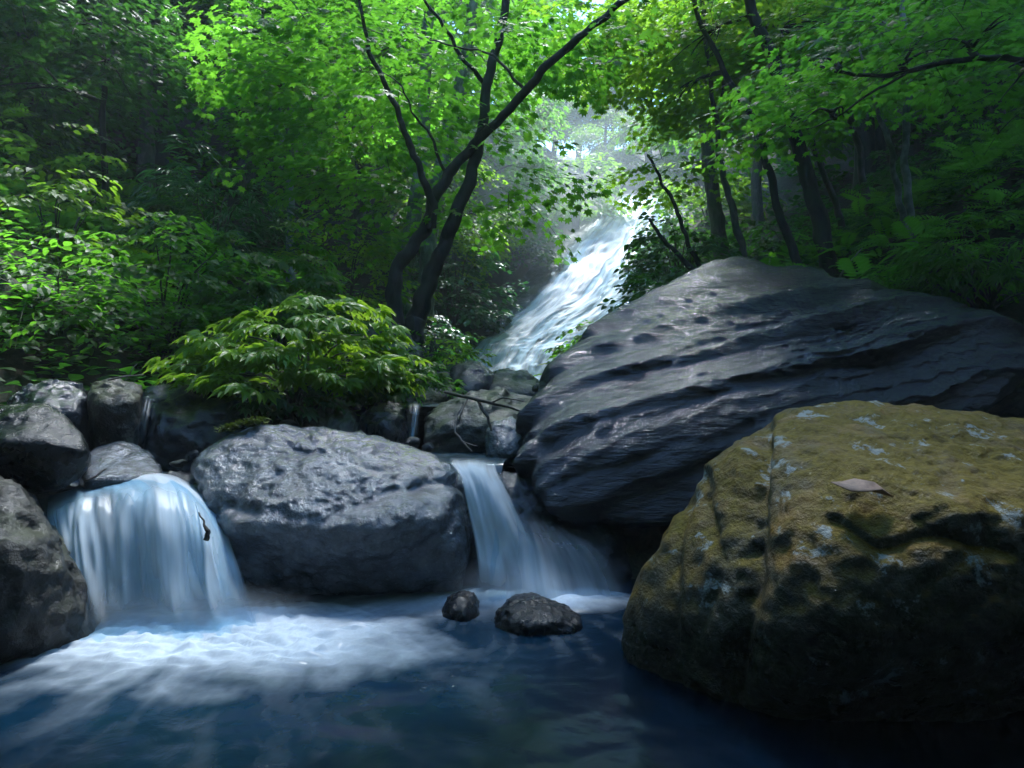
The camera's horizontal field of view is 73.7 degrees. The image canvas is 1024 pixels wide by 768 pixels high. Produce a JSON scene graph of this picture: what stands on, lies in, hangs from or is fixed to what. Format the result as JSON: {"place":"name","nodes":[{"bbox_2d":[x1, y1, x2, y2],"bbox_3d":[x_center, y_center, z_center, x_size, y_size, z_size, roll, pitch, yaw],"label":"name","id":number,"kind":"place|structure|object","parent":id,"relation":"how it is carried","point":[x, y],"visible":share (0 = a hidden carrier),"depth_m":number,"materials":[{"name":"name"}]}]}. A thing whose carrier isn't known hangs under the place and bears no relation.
{"place":"outdoors","nodes":[
{"label":"outdoors","id":0,"kind":"place"},
{"bbox_2d":[64,472,197,489],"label":"stream water","id":1,"kind":"structure","parent":0,"point":[75,485],"depth_m":4.10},
{"bbox_2d":[79,441,161,505],"bbox_3d":[-2.491,0.576,4.366,0.458,0.427,1.115,0,0,-30],"label":"stream rock","id":2,"kind":"object","parent":1,"relation":"in","point":[122,461],"visible":0.48,"depth_m":4.05,"materials":[{"name":"stone"}]},
{"bbox_2d":[303,399,441,406],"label":"stream water","id":3,"kind":"structure","parent":0,"point":[408,404],"depth_m":5.81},
{"bbox_2d":[302,396,359,432],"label":"stream rock","id":4,"kind":"object","parent":3,"relation":"in","point":[348,421],"visible":0.34,"depth_m":4.96,"materials":[{"name":"stone"}]},
{"bbox_2d":[360,401,407,443],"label":"stream rock","id":5,"kind":"object","parent":3,"relation":"in","point":[387,420],"visible":0.66,"depth_m":5.09,"materials":[{"name":"stone"}]},
{"bbox_2d":[405,371,452,415],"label":"stream rock","id":6,"kind":"object","parent":3,"relation":"in","point":[432,395],"visible":0.17,"depth_m":6.38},
{"bbox_2d":[448,360,493,398],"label":"stream rock","id":7,"kind":"object","parent":3,"relation":"in","point":[474,375],"visible":0.47,"depth_m":6.57,"materials":[{"name":"stone"}]},
{"bbox_2d":[431,452,508,473],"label":"stream water","id":8,"kind":"structure","parent":0,"point":[488,462],"depth_m":4.56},
{"bbox_2d":[484,416,522,465],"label":"stream rock","id":9,"kind":"object","parent":8,"relation":"in","point":[503,438],"visible":0.75,"depth_m":4.71,"materials":[{"name":"stone"}]},
{"bbox_2d":[0,0,1023,578],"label":"ground","id":10,"kind":"structure","parent":0,"point":[642,548],"depth_m":12.84,"materials":[{"name":"plant"}]},
{"bbox_2d":[0,0,77,57],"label":"woodland tree","id":11,"kind":"object","parent":10,"relation":"on","point":[15,19],"visible":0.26,"depth_m":11.15,"materials":[{"name":"green plant"}]},
{"bbox_2d":[0,403,90,494],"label":"stream rock","id":12,"kind":"object","parent":10,"relation":"on","point":[44,448],"visible":0.88,"depth_m":3.58,"materials":[{"name":"stone"}]},
{"bbox_2d":[6,379,89,449],"bbox_3d":[-3.337,0.306,4.904,0.516,0.686,1.474,0,0,-35],"label":"stream rock","id":13,"kind":"object","parent":10,"relation":"on","point":[68,399],"visible":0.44,"depth_m":4.53,"materials":[{"name":"stone"}]},
{"bbox_2d":[0,475,104,664],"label":"stream rock","id":14,"kind":"object","parent":10,"relation":"on","point":[48,601],"visible":0.66,"depth_m":3.03,"materials":[{"name":"stone"}]},
{"bbox_2d":[0,87,131,216],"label":"leafy shrub","id":15,"kind":"object","parent":10,"relation":"on","point":[76,139],"visible":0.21,"depth_m":9.30,"materials":[{"name":"green plant"}]},
{"bbox_2d":[0,121,173,279],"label":"leafy shrub","id":16,"kind":"object","parent":10,"relation":"on","point":[51,194],"visible":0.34,"depth_m":7.46,"materials":[{"name":"green plant"}]},
{"bbox_2d":[0,217,176,405],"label":"undergrowth","id":17,"kind":"object","parent":10,"relation":"on","point":[72,303],"visible":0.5,"depth_m":5.92,"materials":[{"name":"green plant"}]},
{"bbox_2d":[0,0,186,177],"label":"forest tree","id":18,"kind":"object","parent":10,"relation":"on","point":[157,136],"visible":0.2,"depth_m":12.60,"materials":[{"name":"green plant"}]},
{"bbox_2d":[0,222,204,358],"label":"leafy shrub","id":19,"kind":"object","parent":10,"relation":"on","point":[103,322],"visible":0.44,"depth_m":5.74,"materials":[{"name":"green plant"}]},
{"bbox_2d":[0,0,220,241],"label":"forest tree","id":20,"kind":"object","parent":10,"relation":"on","point":[57,82],"visible":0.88,"depth_m":9.46,"materials":[{"name":"green plant"}]},
{"bbox_2d":[39,0,182,113],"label":"forest tree","id":21,"kind":"object","parent":10,"relation":"on","point":[74,103],"depth_m":14.88,"materials":[{"name":"green plant"}]},
{"bbox_2d":[87,378,143,451],"bbox_3d":[-2.825,0.290,4.846,0.352,0.668,1.084,0,0,-30],"label":"stream rock","id":22,"kind":"object","parent":10,"relation":"on","point":[114,409],"visible":0.77,"depth_m":4.45,"materials":[{"name":"stone"}]},
{"bbox_2d":[13,0,274,199],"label":"forest tree","id":23,"kind":"object","parent":10,"relation":"on","point":[147,154],"visible":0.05,"depth_m":12.94,"materials":[{"name":"green plant"}]},
{"bbox_2d":[19,210,281,372],"bbox_3d":[-3.350,-0.825,6.610,2.436,1.676,2.699,0,0,0],"label":"leafy shrub","id":24,"kind":"object","parent":10,"relation":"on","point":[185,274],"visible":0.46,"depth_m":6.25,"materials":[{"name":"green plant"}]},
{"bbox_2d":[45,163,255,263],"bbox_3d":[-5.590,-2.500,10.456,3.091,1.452,3.299,0,0,-30],"label":"leafy shrub","id":25,"kind":"object","parent":10,"relation":"on","point":[154,208],"visible":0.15,"depth_m":9.88,"materials":[{"name":"green plant"}]},
{"bbox_2d":[90,470,252,605],"bbox_3d":[-2.030,1.012,4.148,1.088,0.962,0.916,0,0,0],"label":"ledge rock","id":26,"kind":"object","parent":10,"relation":"on","point":[112,591],"visible":0.09,"depth_m":3.74,"materials":[{"name":"stone"}]},
{"bbox_2d":[51,473,238,592],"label":"waterfall","id":27,"kind":"structure","parent":26,"relation":"on","point":[158,530],"depth_m":3.50,"materials":[{"name":"white liquid"}]},
{"bbox_2d":[182,449,199,462],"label":"stone","id":28,"kind":"object","parent":26,"relation":"on","point":[190,456],"visible":0.74,"depth_m":4.38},
{"bbox_2d":[38,0,314,198],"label":"forest tree","id":29,"kind":"object","parent":10,"relation":"on","point":[161,159],"visible":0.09,"depth_m":14.26,"materials":[{"name":"green plant"}]},
{"bbox_2d":[139,383,257,471],"bbox_3d":[-2.360,0.361,5.141,0.838,0.784,1.570,0,0,-25],"label":"stream rock","id":30,"kind":"object","parent":10,"relation":"on","point":[179,421],"visible":0.48,"depth_m":4.67,"materials":[{"name":"stone"}]},
{"bbox_2d":[100,133,312,272],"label":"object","id":31,"kind":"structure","parent":10,"relation":"on","point":[259,230],"depth_m":9.05,"materials":[{"name":"plant"}]},
{"bbox_2d":[0,25,450,415],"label":"undergrowth","id":32,"kind":"object","parent":10,"relation":"on","point":[5,189],"visible":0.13,"depth_m":6.71,"materials":[{"name":"green plant"}]},
{"bbox_2d":[121,0,393,231],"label":"forest tree","id":33,"kind":"object","parent":10,"relation":"on","point":[242,183],"visible":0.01,"depth_m":14.86,"materials":[{"name":"green plant"}]},
{"bbox_2d":[0,0,517,340],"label":"undergrowth","id":34,"kind":"object","parent":10,"relation":"on","point":[128,172],"visible":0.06,"depth_m":15.48,"materials":[{"name":"green plant"}]},
{"bbox_2d":[147,0,375,276],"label":"forest tree","id":35,"kind":"object","parent":10,"relation":"on","point":[259,197],"visible":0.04,"depth_m":13.41,"materials":[{"name":"green plant"}]},
{"bbox_2d":[151,219,385,358],"bbox_3d":[-2.549,-0.962,7.573,2.534,1.648,2.627,0,0,29],"label":"leafy shrub","id":36,"kind":"object","parent":10,"relation":"on","point":[269,294],"visible":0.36,"depth_m":7.07,"materials":[{"name":"green plant"}]},
{"bbox_2d":[142,294,432,412],"bbox_3d":[-1.741,-0.222,5.492,1.876,0.991,2.182,0,0,39],"label":"broad leaved plant","id":37,"kind":"object","parent":10,"relation":"on","point":[195,367],"visible":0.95,"depth_m":5.13,"materials":[{"name":"green plant"}]},
{"bbox_2d":[185,0,439,290],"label":"forest tree","id":38,"kind":"object","parent":10,"relation":"on","point":[233,124],"visible":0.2,"depth_m":12.17,"materials":[{"name":"green plant"}]},
{"bbox_2d":[258,199,442,339],"bbox_3d":[-2.132,-1.365,9.043,2.458,1.853,2.620,0,0,0],"label":"leafy shrub","id":39,"kind":"object","parent":10,"relation":"on","point":[361,248],"visible":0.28,"depth_m":9.02,"materials":[{"name":"green plant"}]},
{"bbox_2d":[251,37,491,245],"bbox_3d":[-3.715,-5.624,17.138,5.406,5.210,6.230,0,0,45],"label":"woodland tree","id":40,"kind":"object","parent":10,"relation":"on","point":[354,162],"visible":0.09,"depth_m":16.85,"materials":[{"name":"green plant"}]},
{"bbox_2d":[340,324,425,373],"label":"leafy shrub","id":41,"kind":"object","parent":10,"relation":"on","point":[370,329],"visible":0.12,"depth_m":7.61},
{"bbox_2d":[337,350,467,409],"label":"leafy plant","id":42,"kind":"object","parent":10,"relation":"on","point":[436,381],"visible":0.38,"depth_m":5.92,"materials":[{"name":"green plant"}]},
{"bbox_2d":[159,0,673,357],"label":"forked maple","id":43,"kind":"object","parent":10,"relation":"on","point":[276,64],"visible":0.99,"depth_m":8.34,"materials":[{"name":"green plant"}]},
{"bbox_2d":[266,0,579,320],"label":"pale tree","id":44,"kind":"object","parent":10,"relation":"on","point":[426,251],"visible":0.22,"depth_m":10.84,"materials":[{"name":"green plant"}]},
{"bbox_2d":[406,352,453,372],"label":"leafy plant","id":45,"kind":"object","parent":10,"relation":"on","point":[435,358],"visible":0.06,"depth_m":7.25,"materials":[{"name":"green plant"}]},
{"bbox_2d":[328,161,540,317],"bbox_3d":[-1.583,-3.179,15.933,4.325,4.168,4.984,0,0,-39],"label":"woodland tree","id":46,"kind":"object","parent":10,"relation":"on","point":[470,241],"visible":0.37,"depth_m":15.49,"materials":[{"name":"green plant"}]},
{"bbox_2d":[423,315,477,362],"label":"leafy shrub","id":47,"kind":"object","parent":10,"relation":"on","point":[450,333],"visible":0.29,"depth_m":10.32,"materials":[{"name":"green plant"}]},
{"bbox_2d":[408,331,495,371],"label":"leafy shrub","id":48,"kind":"object","parent":10,"relation":"on","point":[459,357],"visible":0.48,"depth_m":7.81,"materials":[{"name":"green plant"}]},
{"bbox_2d":[370,0,541,76],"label":"woodland tree","id":49,"kind":"object","parent":10,"relation":"on","point":[483,5],"visible":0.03,"depth_m":22.32,"materials":[{"name":"green plant"}]},
{"bbox_2d":[410,200,529,333],"bbox_3d":[-1.196,-2.412,15.001,3.202,2.992,3.064,0,0,0],"label":"leafy shrub","id":50,"kind":"object","parent":10,"relation":"on","point":[463,316],"visible":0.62,"depth_m":14.89,"materials":[{"name":"green plant"}]},
{"bbox_2d":[423,386,531,467],"bbox_3d":[-0.255,0.321,5.755,0.953,0.604,1.641,0,0,0],"label":"stream rock","id":51,"kind":"object","parent":10,"relation":"on","point":[442,437],"visible":0.56,"depth_m":5.09,"materials":[{"name":"stone"}]},
{"bbox_2d":[444,390,524,430],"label":"fallen branch","id":52,"kind":"object","parent":51,"relation":"on","point":[479,401],"visible":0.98,"depth_m":4.75,"materials":[{"name":"wood"}]},
{"bbox_2d":[489,369,538,396],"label":"stream rock","id":53,"kind":"object","parent":51,"relation":"on","point":[522,382],"visible":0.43,"depth_m":6.62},
{"bbox_2d":[366,42,591,260],"bbox_3d":[-1.158,-6.234,19.353,5.614,6.380,6.170,0,0,-38],"label":"woodland tree","id":54,"kind":"object","parent":10,"relation":"on","point":[509,167],"visible":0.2,"depth_m":18.78,"materials":[{"name":"green plant"}]},
{"bbox_2d":[409,0,558,130],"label":"woodland tree","id":55,"kind":"object","parent":10,"relation":"on","point":[461,3],"visible":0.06,"depth_m":28.19,"materials":[{"name":"green plant"}]},
{"bbox_2d":[431,33,568,179],"bbox_3d":[-0.725,-8.820,23.138,4.866,4.689,5.607,0,0,25],"label":"woodland tree","id":56,"kind":"object","parent":10,"relation":"on","point":[534,135],"visible":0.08,"depth_m":23.71,"materials":[{"name":"green plant"}]},
{"bbox_2d":[452,178,570,275],"bbox_3d":[-0.110,-4.287,18.909,3.532,2.996,3.899,0,0,0],"label":"leafy shrub","id":57,"kind":"object","parent":10,"relation":"on","point":[532,244],"visible":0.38,"depth_m":18.52,"materials":[{"name":"green plant"}]},
{"bbox_2d":[0,579,1023,767],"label":"pool","id":58,"kind":"structure","parent":10,"relation":"in","point":[300,680],"depth_m":2.57,"materials":[{"name":"liquid"}]},
{"bbox_2d":[190,424,471,595],"bbox_3d":[-1.173,0.886,4.498,1.882,1.260,1.761,0,0,0],"label":"pale boulder","id":59,"kind":"object","parent":58,"relation":"in","point":[323,510],"visible":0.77,"depth_m":3.84,"materials":[{"name":"stone"}]},
{"bbox_2d":[214,416,270,431],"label":"moss clump","id":60,"kind":"object","parent":59,"relation":"on","point":[235,425],"visible":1,"depth_m":4.25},
{"bbox_2d":[230,386,348,427],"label":"leafy plant","id":61,"kind":"object","parent":59,"relation":"on","point":[288,406],"visible":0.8,"depth_m":4.92,"materials":[{"name":"green plant"}]},
{"bbox_2d":[404,436,419,447],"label":"stone","id":62,"kind":"object","parent":59,"relation":"on","point":[411,441],"visible":0.88,"depth_m":4.92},
{"bbox_2d":[494,592,582,635],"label":"pool stone","id":63,"kind":"object","parent":58,"relation":"in","point":[528,614],"visible":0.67,"depth_m":3.34,"materials":[{"name":"stone"}]},
{"bbox_2d":[0,90,1023,375],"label":"fern cover","id":64,"kind":"object","parent":10,"relation":"on","point":[898,230],"visible":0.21,"depth_m":8.73,"materials":[{"name":"green plant"}]},
{"bbox_2d":[446,0,592,135],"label":"woodland tree","id":65,"kind":"object","parent":10,"relation":"on","point":[567,9],"visible":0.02,"depth_m":39.10,"materials":[{"name":"green plant"}]},
{"bbox_2d":[451,470,632,585],"bbox_3d":[0.134,1.007,4.489,1.286,0.911,0.985,0,0,0],"label":"ledge rock","id":66,"kind":"object","parent":10,"relation":"on","point":[589,554],"visible":0.37,"depth_m":4.13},
{"bbox_2d":[455,462,562,598],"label":"waterfall","id":67,"kind":"structure","parent":66,"relation":"on","point":[497,535],"depth_m":3.87,"materials":[{"name":"white liquid"}]},
{"bbox_2d":[514,64,607,158],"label":"woodland tree","id":68,"kind":"object","parent":10,"relation":"on","point":[571,117],"visible":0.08,"depth_m":43.86,"materials":[{"name":"green plant"}]},
{"bbox_2d":[440,201,689,372],"bbox_3d":[3.022,-3.445,19.632,5.440,7.904,16.825,0,0,24],"label":"rock face","id":69,"kind":"object","parent":10,"relation":"on","point":[541,278],"visible":0.16,"depth_m":17.20},
{"bbox_2d":[466,195,664,379],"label":"cascade","id":70,"kind":"object","parent":69,"relation":"on","point":[513,343],"visible":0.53,"depth_m":16.51,"materials":[{"name":"white liquid"}]},
{"bbox_2d":[526,143,636,228],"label":"leafy shrub","id":71,"kind":"object","parent":69,"relation":"on","point":[597,168],"visible":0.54,"depth_m":21.86,"materials":[{"name":"green plant"}]},
{"bbox_2d":[542,320,593,363],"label":"leafy shrub","id":72,"kind":"object","parent":10,"relation":"on","point":[576,338],"visible":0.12,"depth_m":9.46,"materials":[{"name":"green plant"}]},
{"bbox_2d":[530,44,609,162],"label":"woodland tree","id":73,"kind":"object","parent":10,"relation":"on","point":[577,155],"visible":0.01,"depth_m":48.08,"materials":[{"name":"green plant"}]},
{"bbox_2d":[558,109,655,181],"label":"woodland tree","id":74,"kind":"object","parent":10,"relation":"on","point":[595,135],"visible":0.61,"depth_m":30.68,"materials":[{"name":"green plant"}]},
{"bbox_2d":[565,85,667,168],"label":"woodland tree","id":75,"kind":"object","parent":10,"relation":"on","point":[597,122],"visible":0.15,"depth_m":42.05,"materials":[{"name":"green plant"}]},
{"bbox_2d":[585,26,694,163],"bbox_3d":[8.364,-16.731,39.982,9.042,10.202,8.700,0,0,8],"label":"woodland tree","id":76,"kind":"object","parent":10,"relation":"on","point":[614,92],"visible":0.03,"depth_m":39.79,"materials":[{"name":"green plant"}]},
{"bbox_2d":[596,263,689,312],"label":"leafy shrub","id":77,"kind":"object","parent":10,"relation":"on","point":[628,288],"visible":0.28,"depth_m":8.76,"materials":[{"name":"green plant"}]},
{"bbox_2d":[602,110,696,189],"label":"woodland tree","id":78,"kind":"object","parent":10,"relation":"on","point":[665,159],"visible":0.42,"depth_m":29.88,"materials":[{"name":"green plant"}]},
{"bbox_2d":[594,128,749,267],"bbox_3d":[2.413,-1.842,10.081,2.257,3.146,2.231,0,0,0],"label":"forest tree","id":79,"kind":"object","parent":10,"relation":"on","point":[643,193],"visible":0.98,"depth_m":10.36,"materials":[{"name":"green plant"}]},
{"bbox_2d":[649,219,695,270],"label":"forest tree","id":80,"kind":"object","parent":10,"relation":"on","point":[683,260],"visible":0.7,"depth_m":9.57,"materials":[{"name":"plant"}]},
{"bbox_2d":[613,212,744,282],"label":"leafy shrub","id":81,"kind":"object","parent":10,"relation":"on","point":[647,260],"visible":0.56,"depth_m":10.11,"materials":[{"name":"green plant"}]},
{"bbox_2d":[523,0,837,264],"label":"forest tree","id":82,"kind":"object","parent":10,"relation":"on","point":[663,120],"visible":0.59,"depth_m":10.11,"materials":[{"name":"green plant"}]},
{"bbox_2d":[562,0,798,256],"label":"forest tree","id":83,"kind":"object","parent":10,"relation":"on","point":[716,217],"visible":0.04,"depth_m":13.39,"materials":[{"name":"green plant"}]},
{"bbox_2d":[562,0,801,256],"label":"forest tree","id":84,"kind":"object","parent":10,"relation":"on","point":[738,235],"visible":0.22,"depth_m":9.98,"materials":[{"name":"green plant"}]},
{"bbox_2d":[629,206,759,268],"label":"leafy shrub","id":85,"kind":"object","parent":10,"relation":"on","point":[665,227],"visible":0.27,"depth_m":16.86,"materials":[{"name":"green plant"}]},
{"bbox_2d":[640,152,786,230],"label":"leafy shrub","id":86,"kind":"object","parent":10,"relation":"on","point":[744,205],"visible":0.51,"depth_m":19.66,"materials":[{"name":"green plant"}]},
{"bbox_2d":[557,0,913,277],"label":"forest tree","id":87,"kind":"object","parent":10,"relation":"on","point":[819,217],"visible":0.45,"depth_m":9.43,"materials":[{"name":"green plant"}]},
{"bbox_2d":[614,11,913,231],"bbox_3d":[6.641,-7.300,17.816,6.525,7.652,6.781,0,0,-26],"label":"woodland tree","id":88,"kind":"object","parent":10,"relation":"on","point":[757,199],"visible":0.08,"depth_m":18.05,"materials":[{"name":"green plant"}]},
{"bbox_2d":[512,256,1023,527],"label":"slab boulder","id":89,"kind":"object","parent":10,"relation":"on","point":[641,411],"visible":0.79,"depth_m":4.99,"materials":[{"name":"stone"}]},
{"bbox_2d":[655,0,930,252],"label":"forest tree","id":90,"kind":"object","parent":10,"relation":"on","point":[832,194],"visible":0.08,"depth_m":10.46,"materials":[{"name":"green plant"}]},
{"bbox_2d":[731,216,864,266],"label":"leafy shrub","id":91,"kind":"object","parent":10,"relation":"on","point":[756,252],"visible":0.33,"depth_m":10.55,"materials":[{"name":"green plant"}]},
{"bbox_2d":[657,0,973,159],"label":"woodland tree","id":92,"kind":"object","parent":10,"relation":"on","point":[946,121],"visible":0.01,"depth_m":13.34,"materials":[{"name":"green plant"}]},
{"bbox_2d":[621,400,1023,722],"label":"mossy boulder","id":93,"kind":"object","parent":10,"relation":"on","point":[780,575],"visible":0.83,"depth_m":2.38,"materials":[{"name":"stone"}]},
{"bbox_2d":[831,478,892,496],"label":"dead leaf","id":94,"kind":"object","parent":93,"relation":"on","point":[856,485],"visible":1,"depth_m":2.34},
{"bbox_2d":[630,68,1023,297],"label":"undergrowth","id":95,"kind":"object","parent":10,"relation":"on","point":[951,190],"visible":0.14,"depth_m":9.51,"materials":[{"name":"green plant"}]},
{"bbox_2d":[645,42,1022,288],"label":"undergrowth","id":96,"kind":"object","parent":10,"relation":"on","point":[790,172],"visible":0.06,"depth_m":17.85,"materials":[{"name":"green plant"}]},
{"bbox_2d":[671,0,1023,225],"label":"forest tree","id":97,"kind":"object","parent":10,"relation":"on","point":[860,156],"visible":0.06,"depth_m":11.46,"materials":[{"name":"green plant"}]},
{"bbox_2d":[697,0,1023,181],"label":"forest tree","id":98,"kind":"object","parent":10,"relation":"on","point":[831,69],"visible":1,"depth_m":6.33,"materials":[{"name":"green plant"}]},
{"bbox_2d":[735,4,988,210],"bbox_3d":[8.054,-10.047,15.816,9.687,13.904,11.837,0,0,31],"label":"woodland tree","id":99,"kind":"object","parent":10,"relation":"on","point":[867,137],"depth_m":15.25,"materials":[{"name":"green plant"}]},
{"bbox_2d":[801,178,927,244],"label":"leafy shrub","id":100,"kind":"object","parent":10,"relation":"on","point":[863,186],"visible":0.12,"depth_m":11.00,"materials":[{"name":"green plant"}]},
{"bbox_2d":[711,0,1023,253],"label":"forest tree","id":101,"kind":"object","parent":10,"relation":"on","point":[906,209],"visible":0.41,"depth_m":8.57,"materials":[{"name":"green plant"}]},
{"bbox_2d":[779,0,1023,170],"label":"woodland tree","id":102,"kind":"object","parent":10,"relation":"on","point":[879,141],"visible":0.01,"depth_m":16.89,"materials":[{"name":"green plant"}]},
{"bbox_2d":[815,0,1023,133],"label":"forest tree","id":103,"kind":"object","parent":10,"relation":"on","point":[991,110],"visible":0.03,"depth_m":12.06,"materials":[{"name":"green plant"}]},
{"bbox_2d":[849,119,995,213],"bbox_3d":[8.023,-4.001,12.959,2.851,1.641,3.237,0,0,0],"label":"leafy shrub","id":104,"kind":"object","parent":10,"relation":"on","point":[874,155],"visible":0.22,"depth_m":12.94,"materials":[{"name":"green plant"}]},
{"bbox_2d":[855,209,1023,311],"bbox_3d":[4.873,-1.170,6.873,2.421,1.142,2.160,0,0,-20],"label":"bamboo grass","id":105,"kind":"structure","parent":10,"relation":"on","point":[980,295],"depth_m":6.67,"materials":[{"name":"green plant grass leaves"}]},
{"bbox_2d":[887,115,1023,193],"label":"leafy shrub","id":106,"kind":"object","parent":10,"relation":"on","point":[943,127],"visible":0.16,"depth_m":11.58,"materials":[{"name":"green plant"}]},
{"bbox_2d":[402,0,665,157],"label":"sky","id":107,"kind":"structure","parent":0,"point":[548,145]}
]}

